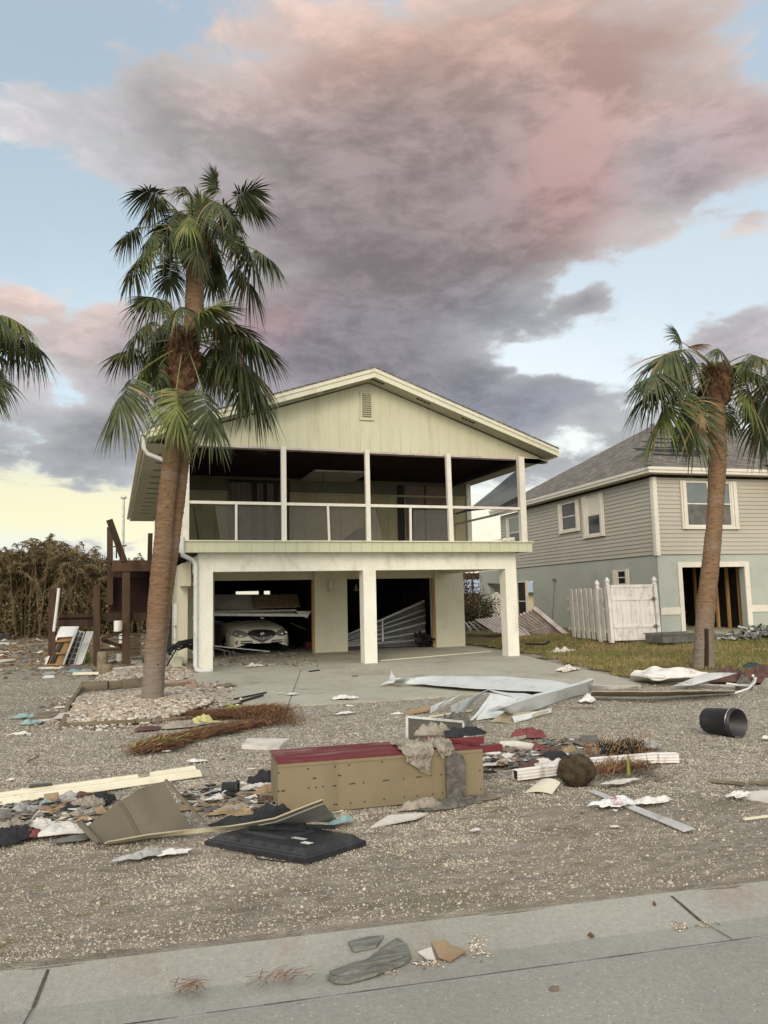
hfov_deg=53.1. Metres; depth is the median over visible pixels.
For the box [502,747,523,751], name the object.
timber scrap
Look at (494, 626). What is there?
collapsed slat panel
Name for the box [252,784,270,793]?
cardboard sheet
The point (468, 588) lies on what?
red shrub
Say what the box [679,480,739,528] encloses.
window
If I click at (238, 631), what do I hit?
parked car
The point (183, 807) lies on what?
cardboard sheet
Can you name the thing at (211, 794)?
silver wrapper
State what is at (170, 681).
brick
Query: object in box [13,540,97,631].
dead palm
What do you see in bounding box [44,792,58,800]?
cardboard box
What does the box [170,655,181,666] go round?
concrete block
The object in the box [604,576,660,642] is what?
yard gate
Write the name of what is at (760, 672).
brown blanket
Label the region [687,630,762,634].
neighbour drive
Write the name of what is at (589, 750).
dried stalks
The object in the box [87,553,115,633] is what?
dead palm
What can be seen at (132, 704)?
pebbles
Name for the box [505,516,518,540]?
window
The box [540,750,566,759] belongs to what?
dark cloth
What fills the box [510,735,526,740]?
tan cloth
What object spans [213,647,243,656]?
metal bracket
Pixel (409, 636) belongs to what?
door section
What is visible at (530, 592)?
distant house
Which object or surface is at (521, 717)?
crumpled sheet
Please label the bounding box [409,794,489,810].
grey mud rag
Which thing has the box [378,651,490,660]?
painted batten
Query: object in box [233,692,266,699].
black strip
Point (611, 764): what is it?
dried plant
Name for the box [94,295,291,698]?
cabbage palm
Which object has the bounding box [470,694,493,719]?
crumpled sheet
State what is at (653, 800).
white rag
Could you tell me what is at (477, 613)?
green shrub
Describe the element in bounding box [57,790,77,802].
clear bag
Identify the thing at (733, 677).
brown blanket
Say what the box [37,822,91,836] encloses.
white shirt
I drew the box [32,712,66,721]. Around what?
cardboard sheet
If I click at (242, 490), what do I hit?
sliding door
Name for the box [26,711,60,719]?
cardboard sheet
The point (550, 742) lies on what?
roof scrap
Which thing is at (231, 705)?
yellow bag
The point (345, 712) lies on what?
litter
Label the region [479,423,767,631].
neighbour house
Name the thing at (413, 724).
screen frame
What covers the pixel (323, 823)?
pink wrapper
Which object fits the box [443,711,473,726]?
grey jacket
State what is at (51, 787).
cream moulding
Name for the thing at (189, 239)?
cabbage palm
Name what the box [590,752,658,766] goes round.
ribbed downspout
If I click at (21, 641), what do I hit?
yard litter
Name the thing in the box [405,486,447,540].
door panel
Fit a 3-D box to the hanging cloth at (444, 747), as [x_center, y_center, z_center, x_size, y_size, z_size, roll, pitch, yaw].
[0.479,2.024,6.623,0.200,0.138,0.402,1,-7,-19]
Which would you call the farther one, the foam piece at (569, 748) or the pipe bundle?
the pipe bundle
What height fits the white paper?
0.043 m
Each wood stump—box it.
[97,651,107,672]
[102,664,112,672]
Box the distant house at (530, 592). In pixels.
[463,573,533,615]
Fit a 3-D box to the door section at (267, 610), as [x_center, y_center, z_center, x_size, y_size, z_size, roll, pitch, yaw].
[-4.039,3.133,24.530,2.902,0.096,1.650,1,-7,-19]
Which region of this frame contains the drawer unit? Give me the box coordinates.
[44,626,78,666]
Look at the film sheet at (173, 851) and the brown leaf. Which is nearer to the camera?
the brown leaf
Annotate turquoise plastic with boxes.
[10,713,36,717]
[21,719,41,724]
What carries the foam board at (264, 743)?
on the ground at (710, 845)
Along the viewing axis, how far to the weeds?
4.67 m
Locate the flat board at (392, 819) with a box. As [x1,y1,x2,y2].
[370,813,426,827]
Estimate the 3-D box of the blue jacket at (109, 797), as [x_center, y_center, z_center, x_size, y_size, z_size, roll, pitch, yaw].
[-2.384,2.413,6.516,0.226,0.096,0.170,1,-7,-19]
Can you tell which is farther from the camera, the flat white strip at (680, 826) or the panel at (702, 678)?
the panel at (702, 678)
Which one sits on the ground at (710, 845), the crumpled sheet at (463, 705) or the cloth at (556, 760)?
the crumpled sheet at (463, 705)
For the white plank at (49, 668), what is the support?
on the ground at (710, 845)
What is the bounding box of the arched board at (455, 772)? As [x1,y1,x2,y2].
[445,752,465,797]
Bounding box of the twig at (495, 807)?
[484,807,507,808]
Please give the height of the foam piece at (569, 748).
0.070 m
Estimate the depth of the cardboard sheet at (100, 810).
6.15 m
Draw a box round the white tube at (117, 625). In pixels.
[114,621,121,630]
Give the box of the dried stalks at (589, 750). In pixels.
[571,725,653,756]
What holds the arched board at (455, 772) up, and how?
on the grey mud rag at (454, 802)
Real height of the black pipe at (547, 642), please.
0.160 m
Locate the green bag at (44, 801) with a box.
[31,799,51,804]
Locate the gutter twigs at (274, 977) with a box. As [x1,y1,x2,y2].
[242,962,317,991]
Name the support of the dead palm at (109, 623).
on the ground at (710, 845)
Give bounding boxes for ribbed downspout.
[512,763,558,780]
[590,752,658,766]
[658,752,678,762]
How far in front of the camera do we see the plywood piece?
11.20 m
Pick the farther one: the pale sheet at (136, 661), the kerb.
the pale sheet at (136, 661)
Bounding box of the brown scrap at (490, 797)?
[472,795,502,801]
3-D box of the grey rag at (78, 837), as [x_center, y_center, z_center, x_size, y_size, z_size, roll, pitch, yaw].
[-2.167,2.340,5.554,0.482,0.025,0.163,1,-7,-19]
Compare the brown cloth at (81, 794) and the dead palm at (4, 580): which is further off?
the dead palm at (4, 580)
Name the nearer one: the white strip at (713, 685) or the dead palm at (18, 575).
the white strip at (713, 685)
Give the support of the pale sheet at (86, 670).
on the ground at (710, 845)
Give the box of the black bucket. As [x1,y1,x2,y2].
[699,706,747,737]
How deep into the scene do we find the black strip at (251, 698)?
12.93 m
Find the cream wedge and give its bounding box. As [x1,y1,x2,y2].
[334,810,342,816]
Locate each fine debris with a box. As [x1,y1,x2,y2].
[0,795,108,827]
[180,783,275,812]
[483,738,651,771]
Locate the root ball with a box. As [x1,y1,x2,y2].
[556,752,597,787]
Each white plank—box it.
[0,659,17,662]
[38,667,59,668]
[72,672,98,674]
[113,666,142,669]
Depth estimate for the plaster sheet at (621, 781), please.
6.79 m
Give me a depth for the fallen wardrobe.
6.32 m
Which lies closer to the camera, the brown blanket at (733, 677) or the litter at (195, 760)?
the litter at (195, 760)
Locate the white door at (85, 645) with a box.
[75,631,92,664]
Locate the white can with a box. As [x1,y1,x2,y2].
[117,654,121,660]
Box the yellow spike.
[627,754,629,774]
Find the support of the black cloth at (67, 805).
on the fine debris at (23, 815)
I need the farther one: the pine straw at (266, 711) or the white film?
the pine straw at (266, 711)
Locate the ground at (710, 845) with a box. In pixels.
[0,621,767,970]
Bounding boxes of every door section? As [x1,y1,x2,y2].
[214,608,294,613]
[214,609,295,612]
[215,594,254,608]
[252,594,299,608]
[348,600,424,636]
[348,609,424,639]
[348,614,425,641]
[348,622,425,644]
[348,629,425,646]
[348,639,421,648]
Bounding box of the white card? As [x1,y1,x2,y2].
[32,810,43,818]
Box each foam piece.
[205,807,235,814]
[222,804,257,817]
[563,745,576,751]
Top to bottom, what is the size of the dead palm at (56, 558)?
5.124 m
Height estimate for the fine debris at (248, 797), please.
0.073 m
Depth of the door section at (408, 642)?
25.43 m
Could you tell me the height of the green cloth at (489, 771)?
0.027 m
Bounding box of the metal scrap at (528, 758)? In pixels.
[522,756,536,760]
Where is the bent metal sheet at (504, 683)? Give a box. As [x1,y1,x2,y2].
[381,670,570,691]
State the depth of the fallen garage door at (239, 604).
24.61 m
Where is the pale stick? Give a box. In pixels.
[743,815,767,819]
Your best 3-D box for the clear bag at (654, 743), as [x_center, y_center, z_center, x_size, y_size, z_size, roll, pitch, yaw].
[2.849,2.477,8.281,0.228,0.111,0.342,-7,-9,44]
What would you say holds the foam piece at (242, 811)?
on the ground at (710, 845)
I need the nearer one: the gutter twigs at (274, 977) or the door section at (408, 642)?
the gutter twigs at (274, 977)
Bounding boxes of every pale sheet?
[42,675,54,677]
[43,671,55,674]
[69,669,79,672]
[80,669,92,671]
[131,660,141,663]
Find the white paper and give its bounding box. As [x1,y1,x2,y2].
[486,752,500,754]
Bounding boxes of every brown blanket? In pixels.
[707,665,742,682]
[743,664,767,682]
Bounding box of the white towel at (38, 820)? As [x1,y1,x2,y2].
[27,816,51,826]
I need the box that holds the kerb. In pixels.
[0,880,767,1023]
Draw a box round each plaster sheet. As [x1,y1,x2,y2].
[483,762,496,765]
[601,778,638,783]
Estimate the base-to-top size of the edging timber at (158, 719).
0.050 m
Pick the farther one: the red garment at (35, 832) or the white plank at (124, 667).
the white plank at (124, 667)
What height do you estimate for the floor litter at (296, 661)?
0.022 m
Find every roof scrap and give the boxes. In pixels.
[510,753,530,758]
[541,741,558,744]
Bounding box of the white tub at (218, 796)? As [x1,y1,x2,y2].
[210,794,223,799]
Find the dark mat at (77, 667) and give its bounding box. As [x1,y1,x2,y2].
[64,665,92,669]
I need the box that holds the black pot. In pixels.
[221,780,239,793]
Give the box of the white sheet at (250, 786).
[240,782,270,789]
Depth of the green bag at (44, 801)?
6.48 m
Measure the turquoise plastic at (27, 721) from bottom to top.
0.070 m
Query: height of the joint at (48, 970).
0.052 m
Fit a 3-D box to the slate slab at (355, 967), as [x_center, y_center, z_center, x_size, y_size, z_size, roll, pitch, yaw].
[-0.079,2.127,3.615,0.365,0.017,0.079,2,-7,-26]
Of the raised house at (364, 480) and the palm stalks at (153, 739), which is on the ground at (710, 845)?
the raised house at (364, 480)
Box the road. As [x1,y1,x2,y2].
[141,936,767,1023]
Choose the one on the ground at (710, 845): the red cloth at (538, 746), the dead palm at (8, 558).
the dead palm at (8, 558)
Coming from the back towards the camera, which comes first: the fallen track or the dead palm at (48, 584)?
the dead palm at (48, 584)
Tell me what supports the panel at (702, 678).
on the ground at (710, 845)
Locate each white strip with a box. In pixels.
[587,790,694,831]
[693,684,734,686]
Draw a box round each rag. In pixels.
[48,834,89,843]
[134,725,161,730]
[157,720,210,728]
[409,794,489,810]
[534,758,550,765]
[632,795,673,803]
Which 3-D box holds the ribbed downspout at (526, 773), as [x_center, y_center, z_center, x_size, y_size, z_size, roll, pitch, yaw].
[1.469,2.418,7.165,0.583,0.085,0.085,1,-7,-23]
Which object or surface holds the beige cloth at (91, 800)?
on the fine debris at (23, 815)
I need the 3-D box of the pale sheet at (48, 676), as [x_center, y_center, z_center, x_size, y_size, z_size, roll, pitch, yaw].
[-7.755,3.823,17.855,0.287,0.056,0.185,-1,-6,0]
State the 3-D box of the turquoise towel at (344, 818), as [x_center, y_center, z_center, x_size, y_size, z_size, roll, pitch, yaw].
[-0.327,2.311,5.790,0.239,0.054,0.107,5,-9,-44]
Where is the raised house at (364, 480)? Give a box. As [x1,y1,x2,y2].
[127,366,558,672]
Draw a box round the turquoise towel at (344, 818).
[327,815,353,824]
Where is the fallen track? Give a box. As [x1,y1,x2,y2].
[214,645,269,651]
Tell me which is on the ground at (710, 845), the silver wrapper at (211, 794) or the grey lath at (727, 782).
the grey lath at (727, 782)
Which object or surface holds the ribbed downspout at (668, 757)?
on the ground at (710, 845)
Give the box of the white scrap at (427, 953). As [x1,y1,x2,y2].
[418,947,435,959]
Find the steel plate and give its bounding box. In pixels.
[29,781,52,787]
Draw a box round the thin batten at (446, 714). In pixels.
[429,710,471,717]
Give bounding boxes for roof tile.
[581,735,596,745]
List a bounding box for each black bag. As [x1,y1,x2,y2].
[208,809,288,826]
[247,768,270,783]
[253,802,290,813]
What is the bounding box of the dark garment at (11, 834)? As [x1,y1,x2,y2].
[0,824,40,844]
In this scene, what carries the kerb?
on the ground at (710, 845)
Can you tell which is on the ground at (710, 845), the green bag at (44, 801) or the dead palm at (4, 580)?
the dead palm at (4, 580)
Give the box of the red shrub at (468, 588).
[463,572,486,626]
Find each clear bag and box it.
[12,801,42,812]
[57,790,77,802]
[637,737,662,748]
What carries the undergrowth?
on the ground at (710, 845)
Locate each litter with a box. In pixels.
[0,633,145,679]
[10,731,31,734]
[187,758,208,761]
[213,645,317,665]
[213,683,236,686]
[244,663,264,666]
[331,694,358,699]
[337,711,353,714]
[550,646,574,652]
[555,664,579,671]
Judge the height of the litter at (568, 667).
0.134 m
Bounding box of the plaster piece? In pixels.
[34,817,74,829]
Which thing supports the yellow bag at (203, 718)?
on the ground at (710, 845)
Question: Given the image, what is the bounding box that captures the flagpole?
[119,495,126,642]
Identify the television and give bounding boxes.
[205,821,365,863]
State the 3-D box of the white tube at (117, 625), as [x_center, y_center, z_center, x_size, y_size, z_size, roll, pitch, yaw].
[-7.133,3.053,20.596,0.200,0.282,0.190,1,-7,-19]
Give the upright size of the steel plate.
0.110 m
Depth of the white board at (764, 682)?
13.09 m
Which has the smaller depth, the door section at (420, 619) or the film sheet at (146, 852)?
the film sheet at (146, 852)
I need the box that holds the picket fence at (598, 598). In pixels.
[566,580,611,641]
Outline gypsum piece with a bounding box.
[724,790,767,802]
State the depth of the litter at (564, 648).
21.93 m
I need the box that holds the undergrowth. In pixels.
[0,592,146,639]
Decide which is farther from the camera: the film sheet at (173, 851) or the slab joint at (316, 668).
the slab joint at (316, 668)
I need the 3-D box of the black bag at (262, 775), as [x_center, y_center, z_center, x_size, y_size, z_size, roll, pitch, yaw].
[-1.104,2.441,7.151,0.349,0.119,0.199,3,-8,-34]
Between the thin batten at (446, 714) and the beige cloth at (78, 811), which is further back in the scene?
the thin batten at (446, 714)
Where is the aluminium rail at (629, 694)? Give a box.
[591,677,756,697]
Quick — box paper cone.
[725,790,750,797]
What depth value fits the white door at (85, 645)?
21.97 m
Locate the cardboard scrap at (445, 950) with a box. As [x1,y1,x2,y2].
[431,940,465,961]
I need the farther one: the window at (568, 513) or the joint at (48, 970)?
the window at (568, 513)
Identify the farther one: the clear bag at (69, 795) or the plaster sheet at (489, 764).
the plaster sheet at (489, 764)
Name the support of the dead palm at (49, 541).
on the ground at (710, 845)
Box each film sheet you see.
[109,847,179,862]
[156,848,192,855]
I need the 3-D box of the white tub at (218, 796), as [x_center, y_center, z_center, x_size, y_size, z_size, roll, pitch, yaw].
[-1.426,2.411,6.514,0.141,0.052,0.098,1,-7,-19]
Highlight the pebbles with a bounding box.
[5,662,244,736]
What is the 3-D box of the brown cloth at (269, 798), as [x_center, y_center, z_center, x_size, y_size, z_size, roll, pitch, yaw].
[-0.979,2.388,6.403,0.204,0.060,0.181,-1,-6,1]
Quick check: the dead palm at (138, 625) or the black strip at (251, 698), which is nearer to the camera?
the black strip at (251, 698)
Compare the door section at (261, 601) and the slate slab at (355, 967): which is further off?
the door section at (261, 601)
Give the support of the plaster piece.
on the fine debris at (23, 815)
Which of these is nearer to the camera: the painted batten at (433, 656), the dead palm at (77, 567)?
the painted batten at (433, 656)
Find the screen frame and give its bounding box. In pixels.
[405,715,465,739]
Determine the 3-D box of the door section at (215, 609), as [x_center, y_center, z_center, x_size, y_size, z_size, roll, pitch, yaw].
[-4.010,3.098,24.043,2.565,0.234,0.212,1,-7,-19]
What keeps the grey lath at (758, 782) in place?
on the ground at (710, 845)
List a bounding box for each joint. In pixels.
[23,896,764,1023]
[220,658,513,707]
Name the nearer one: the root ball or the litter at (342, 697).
the root ball
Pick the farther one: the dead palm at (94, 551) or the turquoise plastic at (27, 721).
the dead palm at (94, 551)
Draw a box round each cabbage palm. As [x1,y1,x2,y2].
[0,314,58,425]
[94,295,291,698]
[110,163,287,693]
[620,324,767,668]
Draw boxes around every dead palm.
[0,533,79,637]
[0,541,82,634]
[0,544,41,638]
[0,557,45,634]
[0,559,34,625]
[0,562,67,637]
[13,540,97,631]
[16,538,100,635]
[32,550,106,630]
[43,566,108,632]
[72,541,106,628]
[75,561,113,633]
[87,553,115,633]
[88,558,146,633]
[100,589,146,632]
[104,590,146,632]
[133,553,146,631]
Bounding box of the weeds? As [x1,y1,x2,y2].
[0,725,705,954]
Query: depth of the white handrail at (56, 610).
20.21 m
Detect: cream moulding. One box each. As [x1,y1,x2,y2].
[0,769,201,804]
[0,774,137,796]
[149,765,196,775]
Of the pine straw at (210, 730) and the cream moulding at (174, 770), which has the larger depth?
the pine straw at (210, 730)
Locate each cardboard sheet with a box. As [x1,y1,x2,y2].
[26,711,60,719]
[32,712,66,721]
[36,805,64,814]
[94,807,106,813]
[178,801,234,810]
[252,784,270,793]
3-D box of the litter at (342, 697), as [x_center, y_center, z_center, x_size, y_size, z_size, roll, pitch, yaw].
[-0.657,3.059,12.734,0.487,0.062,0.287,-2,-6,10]
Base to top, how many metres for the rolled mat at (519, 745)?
0.105 m
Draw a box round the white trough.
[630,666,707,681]
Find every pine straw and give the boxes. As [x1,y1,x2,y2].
[111,717,277,753]
[153,702,317,728]
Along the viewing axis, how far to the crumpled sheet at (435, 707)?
11.46 m
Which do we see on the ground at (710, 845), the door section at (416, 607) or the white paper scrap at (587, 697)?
the white paper scrap at (587, 697)
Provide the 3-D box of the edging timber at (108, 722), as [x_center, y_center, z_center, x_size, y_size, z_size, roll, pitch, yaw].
[-3.976,2.942,10.722,0.961,0.050,0.050,0,-6,-10]
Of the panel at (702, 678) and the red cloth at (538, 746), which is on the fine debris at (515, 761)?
the red cloth at (538, 746)
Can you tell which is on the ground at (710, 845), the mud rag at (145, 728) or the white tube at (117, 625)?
the mud rag at (145, 728)
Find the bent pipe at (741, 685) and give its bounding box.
[726,674,754,686]
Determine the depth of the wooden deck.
20.96 m
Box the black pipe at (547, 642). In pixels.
[525,640,550,644]
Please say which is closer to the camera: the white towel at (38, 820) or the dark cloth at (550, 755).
the white towel at (38, 820)
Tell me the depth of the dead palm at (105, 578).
40.37 m
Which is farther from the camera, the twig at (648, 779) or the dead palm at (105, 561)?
the dead palm at (105, 561)
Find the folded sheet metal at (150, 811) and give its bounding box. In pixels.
[77,779,336,844]
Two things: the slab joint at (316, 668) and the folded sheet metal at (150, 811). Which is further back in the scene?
the slab joint at (316, 668)
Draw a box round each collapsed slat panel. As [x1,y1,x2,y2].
[465,616,530,635]
[518,606,567,633]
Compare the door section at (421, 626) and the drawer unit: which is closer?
the drawer unit
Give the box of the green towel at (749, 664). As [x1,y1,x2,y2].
[742,662,760,667]
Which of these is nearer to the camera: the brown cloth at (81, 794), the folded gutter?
the brown cloth at (81, 794)
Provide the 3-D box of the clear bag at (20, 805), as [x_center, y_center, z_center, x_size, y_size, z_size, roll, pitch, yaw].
[-2.938,2.415,6.354,0.333,0.086,0.294,1,-7,-19]
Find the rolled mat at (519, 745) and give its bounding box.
[500,741,533,750]
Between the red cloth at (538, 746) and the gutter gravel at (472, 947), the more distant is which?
the red cloth at (538, 746)
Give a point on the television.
(300, 842)
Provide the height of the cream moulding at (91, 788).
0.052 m
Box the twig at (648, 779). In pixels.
[633,777,661,780]
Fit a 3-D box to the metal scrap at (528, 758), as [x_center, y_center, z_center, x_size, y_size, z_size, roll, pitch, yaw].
[1.468,2.496,7.801,0.192,0.033,0.160,1,-7,-19]
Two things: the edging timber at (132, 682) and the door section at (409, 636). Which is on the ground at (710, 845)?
the edging timber at (132, 682)
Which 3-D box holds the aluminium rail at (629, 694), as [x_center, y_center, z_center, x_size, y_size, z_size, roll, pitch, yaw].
[4.672,2.810,12.189,2.759,0.274,0.640,-1,-6,-2]
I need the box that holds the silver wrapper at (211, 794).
[198,789,219,796]
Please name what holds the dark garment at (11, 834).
on the fine debris at (23, 815)
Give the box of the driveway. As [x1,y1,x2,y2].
[166,643,640,709]
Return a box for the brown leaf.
[547,986,558,991]
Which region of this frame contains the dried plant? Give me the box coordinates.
[592,749,676,777]
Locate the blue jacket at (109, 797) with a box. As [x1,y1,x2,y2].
[94,792,116,803]
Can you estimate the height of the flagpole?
5.686 m
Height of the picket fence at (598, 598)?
1.863 m
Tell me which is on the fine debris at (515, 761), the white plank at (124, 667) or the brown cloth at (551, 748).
the brown cloth at (551, 748)
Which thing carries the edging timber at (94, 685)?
on the ground at (710, 845)
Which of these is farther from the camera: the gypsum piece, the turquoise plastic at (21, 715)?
the turquoise plastic at (21, 715)
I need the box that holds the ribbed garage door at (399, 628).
[348,600,425,648]
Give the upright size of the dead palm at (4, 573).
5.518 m
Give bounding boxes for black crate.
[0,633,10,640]
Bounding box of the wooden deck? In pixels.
[48,519,152,665]
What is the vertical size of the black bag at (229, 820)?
0.059 m
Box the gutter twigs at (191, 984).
[169,975,217,998]
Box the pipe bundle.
[166,638,192,665]
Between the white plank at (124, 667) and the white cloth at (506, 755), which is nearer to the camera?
the white cloth at (506, 755)
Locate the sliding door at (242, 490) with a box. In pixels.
[229,479,289,539]
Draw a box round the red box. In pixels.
[303,642,311,648]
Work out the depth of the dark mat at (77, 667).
20.20 m
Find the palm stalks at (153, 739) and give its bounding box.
[121,733,206,754]
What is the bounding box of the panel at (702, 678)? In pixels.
[673,673,736,685]
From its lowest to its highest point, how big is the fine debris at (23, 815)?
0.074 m
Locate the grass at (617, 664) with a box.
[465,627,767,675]
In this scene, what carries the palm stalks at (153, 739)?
on the pine straw at (210, 730)
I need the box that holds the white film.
[397,797,441,810]
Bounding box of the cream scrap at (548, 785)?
[524,778,560,793]
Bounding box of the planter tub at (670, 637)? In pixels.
[644,631,694,642]
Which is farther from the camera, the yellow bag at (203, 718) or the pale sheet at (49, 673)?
the pale sheet at (49, 673)
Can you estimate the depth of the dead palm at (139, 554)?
44.29 m
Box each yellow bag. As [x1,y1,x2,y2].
[192,714,220,724]
[223,704,246,709]
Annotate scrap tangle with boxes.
[414,631,434,647]
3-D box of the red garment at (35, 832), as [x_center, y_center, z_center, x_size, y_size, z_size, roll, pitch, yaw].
[-2.566,2.335,5.608,0.138,0.060,0.097,0,-6,-7]
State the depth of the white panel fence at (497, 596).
36.52 m
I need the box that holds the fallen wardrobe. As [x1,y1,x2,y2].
[270,735,502,813]
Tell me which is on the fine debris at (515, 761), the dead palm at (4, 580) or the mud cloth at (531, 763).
the mud cloth at (531, 763)
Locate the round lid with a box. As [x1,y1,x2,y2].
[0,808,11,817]
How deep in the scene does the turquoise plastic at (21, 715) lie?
11.52 m
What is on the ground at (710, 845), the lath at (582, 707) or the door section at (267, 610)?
the lath at (582, 707)
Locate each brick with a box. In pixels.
[164,680,178,682]
[185,679,195,683]
[185,684,197,687]
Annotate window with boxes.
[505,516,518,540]
[517,581,528,621]
[557,500,579,533]
[581,492,604,538]
[612,569,629,584]
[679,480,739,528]
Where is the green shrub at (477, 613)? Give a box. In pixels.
[464,580,500,629]
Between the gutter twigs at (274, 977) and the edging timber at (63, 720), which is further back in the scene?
the edging timber at (63, 720)
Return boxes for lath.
[570,707,594,708]
[709,779,744,784]
[749,780,767,783]
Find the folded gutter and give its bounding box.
[487,678,634,714]
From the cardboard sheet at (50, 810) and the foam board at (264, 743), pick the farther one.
the foam board at (264, 743)
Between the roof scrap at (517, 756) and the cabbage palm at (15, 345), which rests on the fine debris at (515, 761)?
the roof scrap at (517, 756)
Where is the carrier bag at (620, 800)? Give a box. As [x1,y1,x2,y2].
[587,795,635,807]
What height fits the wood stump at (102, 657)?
0.613 m
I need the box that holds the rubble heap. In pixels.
[714,623,767,640]
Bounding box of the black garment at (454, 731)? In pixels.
[444,726,486,737]
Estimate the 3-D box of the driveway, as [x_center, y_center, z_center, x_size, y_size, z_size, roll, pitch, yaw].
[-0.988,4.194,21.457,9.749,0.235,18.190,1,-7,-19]
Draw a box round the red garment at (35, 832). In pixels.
[28,828,40,836]
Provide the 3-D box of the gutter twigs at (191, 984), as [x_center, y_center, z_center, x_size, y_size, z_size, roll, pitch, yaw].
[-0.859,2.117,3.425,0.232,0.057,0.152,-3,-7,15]
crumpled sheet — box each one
[430,694,461,712]
[450,690,486,713]
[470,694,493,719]
[476,693,517,719]
[487,689,529,698]
[490,709,550,723]
[512,708,551,722]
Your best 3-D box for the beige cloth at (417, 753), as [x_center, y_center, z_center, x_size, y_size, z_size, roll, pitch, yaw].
[0.233,2.080,6.564,0.302,0.247,0.425,1,-7,-19]
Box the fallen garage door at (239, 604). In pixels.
[214,594,310,618]
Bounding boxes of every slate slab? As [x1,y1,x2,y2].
[327,938,410,983]
[329,955,402,975]
[348,935,383,951]
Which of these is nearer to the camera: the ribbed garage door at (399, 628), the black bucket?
the black bucket
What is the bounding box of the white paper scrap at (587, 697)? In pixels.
[578,693,595,702]
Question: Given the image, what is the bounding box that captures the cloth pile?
[414,721,449,735]
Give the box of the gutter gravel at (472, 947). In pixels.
[385,921,721,975]
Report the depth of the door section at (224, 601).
24.70 m
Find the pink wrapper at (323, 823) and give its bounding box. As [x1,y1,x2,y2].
[306,822,330,824]
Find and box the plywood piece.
[403,706,429,716]
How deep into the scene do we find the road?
3.32 m
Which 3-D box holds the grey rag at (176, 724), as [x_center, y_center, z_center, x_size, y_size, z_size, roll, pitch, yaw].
[-2.717,2.860,10.431,0.740,0.082,0.367,1,-7,-19]
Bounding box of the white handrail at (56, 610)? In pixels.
[52,588,59,630]
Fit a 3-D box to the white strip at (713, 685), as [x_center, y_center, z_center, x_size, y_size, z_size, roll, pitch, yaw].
[5.693,3.025,13.421,0.836,0.038,0.069,-4,-7,26]
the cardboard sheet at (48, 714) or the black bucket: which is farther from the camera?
the cardboard sheet at (48, 714)
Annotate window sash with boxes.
[66,631,84,664]
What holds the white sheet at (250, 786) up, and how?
on the fine debris at (248, 797)
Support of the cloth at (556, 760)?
on the fine debris at (515, 761)
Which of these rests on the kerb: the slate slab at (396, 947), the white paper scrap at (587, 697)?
the slate slab at (396, 947)
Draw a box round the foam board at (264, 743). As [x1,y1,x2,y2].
[242,738,289,749]
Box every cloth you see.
[0,817,35,827]
[59,807,94,817]
[60,802,80,811]
[71,795,105,806]
[76,791,93,797]
[223,803,245,810]
[257,795,273,801]
[389,737,433,774]
[423,736,454,758]
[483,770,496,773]
[501,752,513,757]
[510,727,546,737]
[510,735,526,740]
[518,759,538,767]
[530,742,544,750]
[540,746,561,752]
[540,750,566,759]
[541,758,560,765]
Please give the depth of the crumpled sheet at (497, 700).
11.02 m
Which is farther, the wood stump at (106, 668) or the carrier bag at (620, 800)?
the wood stump at (106, 668)
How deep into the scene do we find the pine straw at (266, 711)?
11.18 m
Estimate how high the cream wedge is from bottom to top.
0.086 m
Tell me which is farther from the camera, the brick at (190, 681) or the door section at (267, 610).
the door section at (267, 610)
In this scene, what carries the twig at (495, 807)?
on the ground at (710, 845)
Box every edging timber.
[60,714,68,726]
[65,686,81,711]
[65,719,134,726]
[80,681,107,690]
[108,680,122,688]
[122,677,142,687]
[135,716,193,722]
[164,682,186,687]
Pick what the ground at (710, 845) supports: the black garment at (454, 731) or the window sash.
the window sash
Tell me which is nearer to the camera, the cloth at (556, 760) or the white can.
the cloth at (556, 760)
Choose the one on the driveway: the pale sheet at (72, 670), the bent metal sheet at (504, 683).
the bent metal sheet at (504, 683)
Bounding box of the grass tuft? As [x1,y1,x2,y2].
[85,652,91,663]
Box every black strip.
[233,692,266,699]
[239,694,263,701]
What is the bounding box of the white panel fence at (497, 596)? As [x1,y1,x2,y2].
[491,592,500,622]
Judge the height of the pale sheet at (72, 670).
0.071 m
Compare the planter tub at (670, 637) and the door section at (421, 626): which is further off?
the door section at (421, 626)
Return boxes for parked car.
[214,608,287,653]
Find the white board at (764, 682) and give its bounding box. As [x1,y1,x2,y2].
[759,678,767,686]
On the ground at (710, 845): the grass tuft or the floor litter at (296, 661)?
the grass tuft
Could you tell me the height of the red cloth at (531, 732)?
0.102 m
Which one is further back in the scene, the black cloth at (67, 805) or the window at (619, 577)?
the window at (619, 577)

